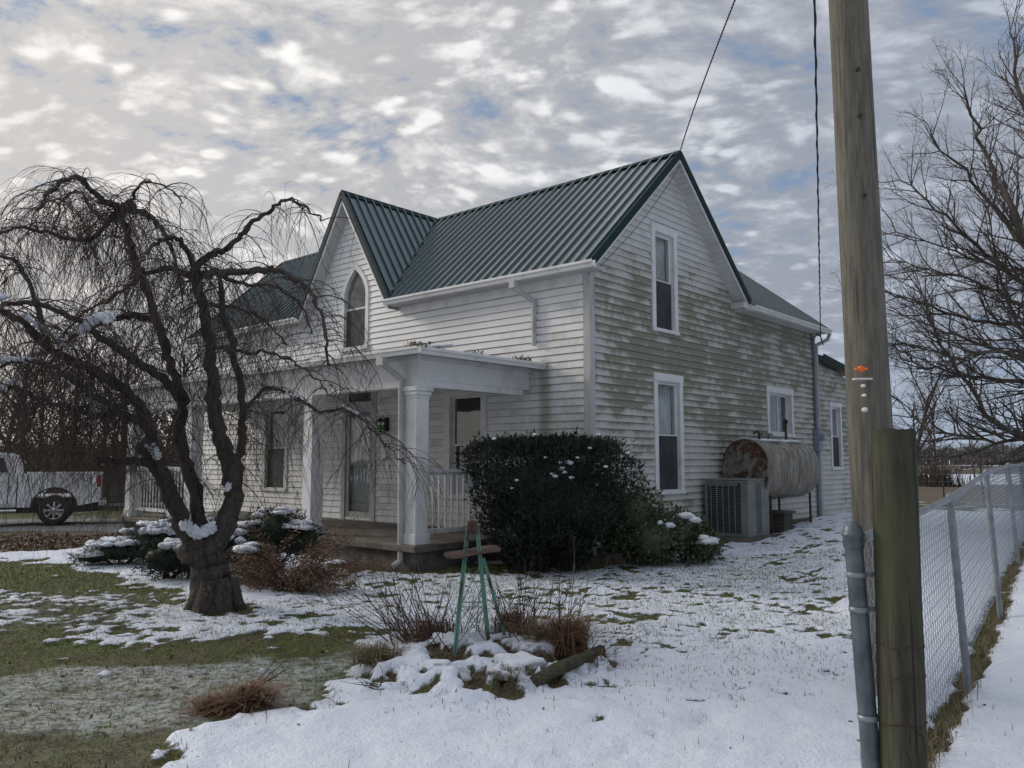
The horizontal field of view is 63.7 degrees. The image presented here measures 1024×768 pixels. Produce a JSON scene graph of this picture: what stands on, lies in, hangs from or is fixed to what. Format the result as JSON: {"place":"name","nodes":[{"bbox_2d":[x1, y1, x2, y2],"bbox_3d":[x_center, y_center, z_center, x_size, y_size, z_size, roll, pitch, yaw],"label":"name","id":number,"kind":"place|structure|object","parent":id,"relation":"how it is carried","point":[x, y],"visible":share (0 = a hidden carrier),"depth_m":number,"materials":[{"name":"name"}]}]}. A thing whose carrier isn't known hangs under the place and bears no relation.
{"place":"outdoors","nodes":[
{"label":"outdoors","id":0,"kind":"place"},
{"bbox_2d":[0,461,1023,767],"bbox_3d":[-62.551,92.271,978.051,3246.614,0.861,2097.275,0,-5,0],"label":"ground","id":1,"kind":"structure","parent":0,"point":[764,725],"depth_m":6.07,"materials":[{"name":"white snow"}]},
{"bbox_2d":[0,338,39,446],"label":"woodland tree","id":2,"kind":"object","parent":1,"relation":"on","point":[19,386],"visible":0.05,"depth_m":53.08,"materials":[{"name":"brown plant"}]},
{"bbox_2d":[0,346,61,455],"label":"woodland tree","id":3,"kind":"object","parent":1,"relation":"on","point":[28,401],"visible":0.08,"depth_m":41.31,"materials":[{"name":"brown plant"}]},
{"bbox_2d":[0,333,64,452],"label":"woodland tree","id":4,"kind":"object","parent":1,"relation":"on","point":[22,397],"visible":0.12,"depth_m":31.93,"materials":[{"name":"brown plant"}]},
{"bbox_2d":[0,305,77,452],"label":"woodland tree","id":5,"kind":"object","parent":1,"relation":"on","point":[23,387],"visible":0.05,"depth_m":37.62,"materials":[{"name":"brown plant"}]},
{"bbox_2d":[0,453,107,524],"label":"pickup truck","id":6,"kind":"object","parent":1,"relation":"on","point":[63,500],"visible":0.57,"depth_m":22.47,"materials":[{"name":"paint"}]},
{"bbox_2d":[28,368,83,442],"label":"woodland tree","id":7,"kind":"object","parent":1,"relation":"on","point":[58,415],"visible":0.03,"depth_m":67.83,"materials":[{"name":"brown plant"}]},
{"bbox_2d":[44,360,98,471],"bbox_3d":[-19.219,1.868,35.930,4.627,6.914,2.440,-3,-6,31],"label":"woodland tree","id":8,"kind":"object","parent":1,"relation":"on","point":[62,417],"visible":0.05,"depth_m":35.68,"materials":[{"name":"brown plant"}]},
{"bbox_2d":[38,335,109,468],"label":"woodland tree","id":9,"kind":"object","parent":1,"relation":"on","point":[78,403],"visible":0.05,"depth_m":44.03,"materials":[{"name":"brown plant"}]},
{"bbox_2d":[67,383,99,454],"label":"woodland tree","id":10,"kind":"object","parent":1,"relation":"on","point":[90,426],"visible":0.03,"depth_m":57.95,"materials":[{"name":"brown plant"}]},
{"bbox_2d":[0,430,178,510],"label":"thicket","id":11,"kind":"object","parent":1,"relation":"on","point":[36,461],"visible":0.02,"depth_m":31.59,"materials":[{"name":"brown plant"}]},
{"bbox_2d":[0,421,185,510],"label":"underbrush leaves","id":12,"kind":"object","parent":1,"relation":"on","point":[81,453],"visible":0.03,"depth_m":30.59,"materials":[{"name":"brown plant"}]},
{"bbox_2d":[60,301,162,465],"bbox_3d":[-16.695,0.705,34.002,3.728,8.954,3.965,-4,-7,38],"label":"woodland tree","id":13,"kind":"object","parent":1,"relation":"on","point":[108,372],"visible":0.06,"depth_m":33.72,"materials":[{"name":"brown plant"}]},
{"bbox_2d":[93,310,171,456],"bbox_3d":[-17.001,1.028,36.087,3.527,8.704,4.265,5,-7,-42],"label":"woodland tree","id":14,"kind":"object","parent":1,"relation":"on","point":[134,376],"visible":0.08,"depth_m":35.87,"materials":[{"name":"brown plant"}]},
{"bbox_2d":[99,355,166,452],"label":"woodland tree","id":15,"kind":"object","parent":1,"relation":"on","point":[151,411],"visible":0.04,"depth_m":40.79,"materials":[{"name":"brown plant"}]},
{"bbox_2d":[65,509,213,565],"bbox_3d":[-5.712,2.378,12.829,2.240,0.946,1.146,1,-5,-12],"label":"juniper bush","id":16,"kind":"object","parent":1,"relation":"on","point":[97,556],"visible":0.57,"depth_m":12.48,"materials":[{"name":"green plant"}]},
{"bbox_2d":[97,463,183,513],"bbox_3d":[-10.641,3.190,24.476,3.087,1.700,2.010,2,-6,-25],"label":"utility trailer","id":17,"kind":"object","parent":1,"relation":"on","point":[113,496],"visible":0.06,"depth_m":23.43,"materials":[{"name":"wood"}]},
{"bbox_2d":[126,535,190,581],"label":"juniper bush","id":18,"kind":"object","parent":1,"relation":"on","point":[165,563],"visible":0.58,"depth_m":10.94,"materials":[{"name":"green plant"}]},
{"bbox_2d":[152,409,173,441],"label":"woodland tree","id":19,"kind":"object","parent":1,"relation":"on","point":[163,424],"visible":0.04,"depth_m":46.13,"materials":[{"name":"brown plant"}]},
{"bbox_2d":[158,369,189,458],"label":"woodland tree","id":20,"kind":"object","parent":1,"relation":"on","point":[166,429],"visible":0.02,"depth_m":61.75,"materials":[{"name":"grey plant"}]},
{"bbox_2d":[149,326,201,411],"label":"woodland tree","id":21,"kind":"object","parent":1,"relation":"on","point":[180,360],"visible":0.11,"depth_m":50.34,"materials":[{"name":"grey plant"}]},
{"bbox_2d":[151,347,203,457],"bbox_3d":[-15.233,1.342,37.238,5.555,8.302,2.929,1,-5,-13],"label":"woodland tree","id":22,"kind":"object","parent":1,"relation":"on","point":[176,410],"visible":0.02,"depth_m":37.58,"materials":[{"name":"brown plant"}]},
{"bbox_2d":[150,688,252,727],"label":"dead perennial","id":23,"kind":"object","parent":1,"relation":"on","point":[205,704],"visible":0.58,"depth_m":5.28,"materials":[{"name":"brown plant"}]},
{"bbox_2d":[175,517,247,571],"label":"juniper bush","id":24,"kind":"object","parent":1,"relation":"on","point":[231,542],"visible":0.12,"depth_m":11.67,"materials":[{"name":"green plant"}]},
{"bbox_2d":[0,165,458,614],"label":"weeping cherry","id":25,"kind":"object","parent":1,"relation":"on","point":[215,588],"visible":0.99,"depth_m":8.88,"materials":[{"name":"brown plant"}]},
{"bbox_2d":[165,672,333,720],"bbox_3d":[-1.794,2.033,5.400,1.260,0.198,1.244,3,-6,-31],"label":"dead perennial","id":26,"kind":"object","parent":1,"relation":"on","point":[254,694],"visible":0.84,"depth_m":5.32,"materials":[{"name":"brown plant"}]},
{"bbox_2d":[225,538,288,584],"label":"juniper bush","id":27,"kind":"object","parent":1,"relation":"on","point":[256,550],"visible":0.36,"depth_m":10.68,"materials":[{"name":"green plant"}]},
{"bbox_2d":[256,647,302,684],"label":"fallen branch","id":28,"kind":"object","parent":1,"relation":"on","point":[265,681],"visible":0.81,"depth_m":6.00,"materials":[{"name":"brown wood"}]},
{"bbox_2d":[234,505,333,566],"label":"juniper bush","id":29,"kind":"object","parent":1,"relation":"on","point":[271,529],"visible":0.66,"depth_m":11.86,"materials":[{"name":"green plant"}]},
{"bbox_2d":[226,515,385,596],"bbox_3d":[-2.674,2.136,10.164,2.250,0.996,0.920,0,-5,0],"label":"dead juniper","id":30,"kind":"object","parent":1,"relation":"on","point":[261,582],"visible":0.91,"depth_m":10.12,"materials":[{"name":"brown plant"}]},
{"bbox_2d":[275,539,383,606],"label":"bare shrub","id":31,"kind":"object","parent":1,"relation":"on","point":[320,586],"visible":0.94,"depth_m":9.38,"materials":[{"name":"brown plant"}]},
{"bbox_2d":[341,666,384,689],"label":"fallen branch","id":32,"kind":"object","parent":1,"relation":"on","point":[369,686],"visible":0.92,"depth_m":5.63,"materials":[{"name":"brown wood"}]},
{"bbox_2d":[338,563,404,574],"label":"dead perennial","id":33,"kind":"object","parent":1,"relation":"on","point":[362,570],"visible":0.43,"depth_m":12.11,"materials":[{"name":"brown plant"}]},
{"bbox_2d":[322,637,440,671],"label":"grass clump","id":34,"kind":"object","parent":1,"relation":"on","point":[374,655],"visible":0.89,"depth_m":6.18,"materials":[{"name":"plant"}]},
{"bbox_2d":[332,550,431,643],"bbox_3d":[-1.035,1.885,7.394,0.785,0.840,1.240,-4,-7,40],"label":"bare shrub","id":35,"kind":"object","parent":1,"relation":"on","point":[393,626],"visible":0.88,"depth_m":7.24,"materials":[{"name":"brown plant"}]},
{"bbox_2d":[376,612,474,647],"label":"dead perennial","id":36,"kind":"object","parent":1,"relation":"on","point":[421,634],"visible":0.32,"depth_m":7.32,"materials":[{"name":"brown plant"}]},
{"bbox_2d":[391,563,490,651],"bbox_3d":[-0.462,1.912,7.013,1.117,0.662,0.762,5,-7,-40],"label":"bare shrub","id":37,"kind":"object","parent":1,"relation":"on","point":[434,622],"visible":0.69,"depth_m":6.98,"materials":[{"name":"brown plant"}]},
{"bbox_2d":[428,650,465,661],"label":"grass clump","id":38,"kind":"object","parent":1,"relation":"on","point":[448,656],"visible":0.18,"depth_m":6.53,"materials":[{"name":"plant"}]},
{"bbox_2d":[444,520,505,656],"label":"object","id":39,"kind":"object","parent":1,"relation":"on","point":[479,550],"visible":0.93,"depth_m":6.71,"materials":[{"name":"green paint"}]},
{"bbox_2d":[112,150,850,571],"bbox_3d":[-0.449,-0.125,20.840,13.236,7.492,14.954,-5,-7,41],"label":"farmhouse","id":40,"kind":"object","parent":1,"relation":"on","point":[674,342],"visible":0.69,"depth_m":15.71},
{"bbox_2d":[260,402,288,491],"bbox_3d":[-5.495,1.476,19.290,1.064,2.062,0.200,-5,-7,41],"label":"window","id":41,"kind":"structure","parent":40,"relation":"in","point":[279,486],"depth_m":19.27,"materials":[{"name":"white glass"}]},
{"bbox_2d":[339,262,369,351],"bbox_3d":[-3.318,-1.655,17.625,0.960,1.905,0.190,-5,-7,41],"label":"window","id":42,"kind":"structure","parent":40,"relation":"in","point":[363,312],"depth_m":17.64,"materials":[{"name":"white glass"}]},
{"bbox_2d":[340,392,376,521],"bbox_3d":[-3.160,1.453,17.213,1.120,2.760,0.165,-5,-7,41],"label":"door","id":43,"kind":"structure","parent":40,"relation":"in","point":[369,507],"depth_m":17.27,"materials":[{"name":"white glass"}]},
{"bbox_2d":[376,415,388,432],"bbox_3d":[-2.606,0.797,16.524,0.200,0.359,0.270,-5,-7,41],"label":"wall lantern","id":44,"kind":"object","parent":40,"relation":"attached to","point":[385,427],"depth_m":16.51,"materials":[{"name":"black metal"}]},
{"bbox_2d":[442,390,486,500],"bbox_3d":[-0.822,1.090,15.172,1.104,2.094,0.200,-5,-7,41],"label":"window","id":45,"kind":"structure","parent":40,"relation":"in","point":[450,397],"depth_m":15.40,"materials":[{"name":"glass"}]},
{"bbox_2d":[650,221,679,335],"bbox_3d":[2.774,-1.927,15.355,0.246,2.012,0.924,-5,-7,41],"label":"window","id":46,"kind":"structure","parent":40,"relation":"in","point":[665,320],"depth_m":15.47,"materials":[{"name":"white glass"}]},
{"bbox_2d":[653,372,686,495],"bbox_3d":[2.817,0.921,15.141,0.246,2.202,1.034,-5,-7,41],"label":"window","id":47,"kind":"structure","parent":40,"relation":"in","point":[669,473],"depth_m":15.26,"materials":[{"name":"white glass"}]},
{"bbox_2d":[766,386,795,436],"bbox_3d":[6.059,0.650,18.862,0.266,1.116,1.444,-5,-7,41],"label":"window","id":48,"kind":"structure","parent":40,"relation":"in","point":[774,394],"depth_m":19.02,"materials":[{"name":"white glass"}]},
{"bbox_2d":[813,0,823,344],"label":"power cable","id":49,"kind":"object","parent":40,"relation":"attached to","point":[815,51],"visible":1,"depth_m":10.18,"materials":[{"name":"black plastic"}]},
{"bbox_2d":[829,402,844,469],"bbox_3d":[8.320,1.349,21.347,0.246,1.730,0.804,-5,-7,41],"label":"window","id":50,"kind":"structure","parent":40,"relation":"in","point":[836,441],"depth_m":21.46,"materials":[{"name":"white glass"}]},
{"bbox_2d":[0,532,1003,767],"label":"leaf litter","id":51,"kind":"object","parent":1,"relation":"on","point":[54,540],"visible":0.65,"depth_m":16.13,"materials":[{"name":"brown plant"}]},
{"bbox_2d":[478,538,529,564],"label":"dead perennial","id":52,"kind":"object","parent":1,"relation":"on","point":[491,556],"visible":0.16,"depth_m":13.06,"materials":[{"name":"brown plant"}]},
{"bbox_2d":[0,548,1011,767],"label":"lawn grass","id":53,"kind":"structure","parent":1,"relation":"on","point":[106,586],"depth_m":8.50,"materials":[{"name":"green plant"}]},
{"bbox_2d":[422,632,594,681],"bbox_3d":[-0.096,2.139,6.437,1.526,0.294,1.403,2,-6,-16],"label":"snow heap","id":54,"kind":"object","parent":1,"relation":"on","point":[522,658],"visible":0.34,"depth_m":5.90,"materials":[{"name":"white snow"}]},
{"bbox_2d":[460,606,561,634],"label":"dead perennial","id":55,"kind":"object","parent":1,"relation":"on","point":[510,615],"visible":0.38,"depth_m":7.16,"materials":[{"name":"brown plant"}]},
{"bbox_2d":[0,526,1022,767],"bbox_3d":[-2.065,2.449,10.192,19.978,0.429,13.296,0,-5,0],"label":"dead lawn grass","id":56,"kind":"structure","parent":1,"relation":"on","point":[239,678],"depth_m":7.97,"materials":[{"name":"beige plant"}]},
{"bbox_2d":[0,441,1023,464],"bbox_3d":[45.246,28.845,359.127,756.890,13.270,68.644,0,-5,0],"label":"woods","id":57,"kind":"object","parent":1,"relation":"on","point":[1013,447],"visible":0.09,"depth_m":342.66,"materials":[{"name":"grey"}]},
{"bbox_2d":[463,658,562,682],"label":"grass clump","id":58,"kind":"object","parent":1,"relation":"on","point":[527,670],"visible":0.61,"depth_m":5.76,"materials":[{"name":"plant"}]},
{"bbox_2d":[470,617,570,647],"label":"grass clump","id":59,"kind":"object","parent":1,"relation":"on","point":[523,628],"visible":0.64,"depth_m":6.70,"materials":[{"name":"plant"}]},
{"bbox_2d":[510,545,535,615],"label":"bare shrub","id":60,"kind":"object","parent":1,"relation":"on","point":[520,581],"visible":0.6,"depth_m":7.35,"materials":[{"name":"brown plant"}]},
{"bbox_2d":[478,554,615,641],"bbox_3d":[0.252,1.757,6.954,1.055,0.702,0.924,2,-6,-18],"label":"bare shrub","id":61,"kind":"object","parent":1,"relation":"on","point":[517,606],"visible":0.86,"depth_m":6.88,"materials":[{"name":"brown plant"}]},
{"bbox_2d":[450,426,647,573],"bbox_3d":[0.580,1.758,12.202,2.997,2.297,2.584,0,-5,0],"label":"yew bush","id":62,"kind":"object","parent":1,"relation":"on","point":[547,493],"visible":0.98,"depth_m":11.65,"materials":[{"name":"green plant"}]},
{"bbox_2d":[475,610,655,672],"bbox_3d":[0.352,1.969,6.479,1.866,0.295,1.825,0,-5,0],"label":"dead perennial","id":63,"kind":"object","parent":1,"relation":"on","point":[564,644],"visible":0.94,"depth_m":6.49,"materials":[{"name":"brown plant"}]},
{"bbox_2d":[530,645,605,686],"bbox_3d":[0.423,2.075,6.083,0.101,0.128,0.940,-4,-7,36],"label":"edging log","id":64,"kind":"object","parent":1,"relation":"on","point":[571,663],"visible":0.91,"depth_m":5.96,"materials":[{"name":"brown wood"}]},
{"bbox_2d":[549,565,589,621],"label":"bare shrub","id":65,"kind":"object","parent":1,"relation":"on","point":[572,595],"visible":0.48,"depth_m":7.13,"materials":[{"name":"brown plant"}]},
{"bbox_2d":[510,606,670,653],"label":"dead perennial","id":66,"kind":"object","parent":1,"relation":"on","point":[586,621],"visible":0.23,"depth_m":6.73,"materials":[{"name":"brown plant"}]},
{"bbox_2d":[555,644,631,676],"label":"grass clump","id":67,"kind":"object","parent":1,"relation":"on","point":[600,654],"visible":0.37,"depth_m":6.32,"materials":[{"name":"brown plant"}]},
{"bbox_2d":[594,613,666,651],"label":"bare shrub","id":68,"kind":"object","parent":1,"relation":"on","point":[630,633],"visible":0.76,"depth_m":6.91,"materials":[{"name":"brown plant"}]},
{"bbox_2d":[594,471,686,565],"bbox_3d":[1.937,2.073,12.612,1.478,1.483,1.028,-3,-6,28],"label":"rhododendron bush","id":69,"kind":"object","parent":1,"relation":"on","point":[640,532],"visible":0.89,"depth_m":12.38,"materials":[{"name":"green plant"}]},
{"bbox_2d":[648,502,724,563],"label":"rhododendron bush","id":70,"kind":"object","parent":1,"relation":"on","point":[700,541],"visible":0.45,"depth_m":12.68,"materials":[{"name":"green plant"}]},
{"bbox_2d":[704,531,726,560],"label":"golden shrub","id":71,"kind":"object","parent":1,"relation":"on","point":[718,546],"visible":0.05,"depth_m":13.26,"materials":[{"name":"green plant"}]},
{"bbox_2d":[704,478,775,542],"bbox_3d":[4.304,2.396,15.740,1.030,1.180,1.060,-5,-7,41],"label":"air conditioner","id":72,"kind":"object","parent":1,"relation":"on","point":[736,509],"visible":0.92,"depth_m":15.41,"materials":[{"name":"metal"}]},
{"bbox_2d":[722,419,818,533],"bbox_3d":[5.381,1.859,16.959,0.934,2.355,2.670,-5,-7,41],"label":"oil tank","id":73,"kind":"object","parent":1,"relation":"on","point":[785,468],"visible":0.84,"depth_m":16.27,"materials":[{"name":"metal"}]},
{"bbox_2d":[769,510,795,532],"bbox_3d":[5.392,2.800,16.627,0.480,0.480,0.540,-5,-7,41],"label":"crate","id":74,"kind":"object","parent":1,"relation":"on","point":[782,520],"visible":0.56,"depth_m":16.44,"materials":[{"name":"grey wood"}]},
{"bbox_2d":[828,0,892,693],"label":"utility pole","id":75,"kind":"object","parent":1,"relation":"on","point":[868,385],"visible":0.75,"depth_m":5.93,"materials":[{"name":"brown wood"}]},
{"bbox_2d":[599,0,735,266],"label":"telephone wire","id":76,"kind":"object","parent":75,"relation":"attached to","point":[692,111],"visible":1,"depth_m":12.42,"materials":[{"name":"black"}]},
{"bbox_2d":[871,428,927,767],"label":"fence post","id":77,"kind":"object","parent":1,"relation":"on","point":[901,684],"visible":1,"depth_m":3.29,"materials":[{"name":"brown wood"}]},
{"bbox_2d":[824,0,1023,488],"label":"maple tree","id":78,"kind":"object","parent":1,"relation":"on","point":[1015,221],"visible":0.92,"depth_m":16.13,"materials":[{"name":"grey plant"}]},
{"bbox_2d":[891,326,971,464],"bbox_3d":[11.886,1.074,23.750,2.037,5.454,3.472,-1,-5,9],"label":"bare tree","id":79,"kind":"object","parent":1,"relation":"on","point":[926,422],"visible":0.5,"depth_m":23.52,"materials":[{"name":"brown plant"}]},
{"bbox_2d":[841,462,1023,767],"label":"chain link fence","id":80,"kind":"object","parent":1,"relation":"on","point":[856,538],"visible":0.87,"depth_m":5.71,"materials":[{"name":"metal"}]},
{"bbox_2d":[916,409,955,471],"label":"woodland tree","id":81,"kind":"object","parent":1,"relation":"on","point":[935,455],"visible":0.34,"depth_m":69.69,"materials":[{"name":"grey plant"}]},
{"bbox_2d":[918,460,971,486],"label":"field hedge","id":82,"kind":"object","parent":1,"relation":"on","point":[936,474],"visible":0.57,"depth_m":60.73,"materials":[{"name":"brown plant"}]},
{"bbox_2d":[918,454,1021,497],"bbox_3d":[20.485,3.705,32.797,16.030,1.852,0.056,0,-5,0],"label":"wire fence","id":83,"kind":"object","parent":1,"relation":"on","point":[942,481],"visible":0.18,"depth_m":32.79,"materials":[{"name":"metal"}]},
{"bbox_2d":[951,404,988,477],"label":"woodland tree","id":84,"kind":"object","parent":1,"relation":"on","point":[974,476],"visible":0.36,"depth_m":77.42,"materials":[{"name":"grey plant"}]},
{"bbox_2d":[926,535,1023,767],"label":"fence line grass","id":85,"kind":"structure","parent":1,"relation":"on","point":[1010,579],"depth_m":6.13,"materials":[{"name":"plant"}]},
{"bbox_2d":[989,407,1010,480],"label":"woodland tree","id":86,"kind":"object","parent":1,"relation":"on","point":[1002,450],"visible":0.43,"depth_m":73.42,"materials":[{"name":"grey plant"}]},
{"bbox_2d":[0,0,1023,460],"label":"sky","id":87,"kind":"structure","parent":0,"point":[433,108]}
]}

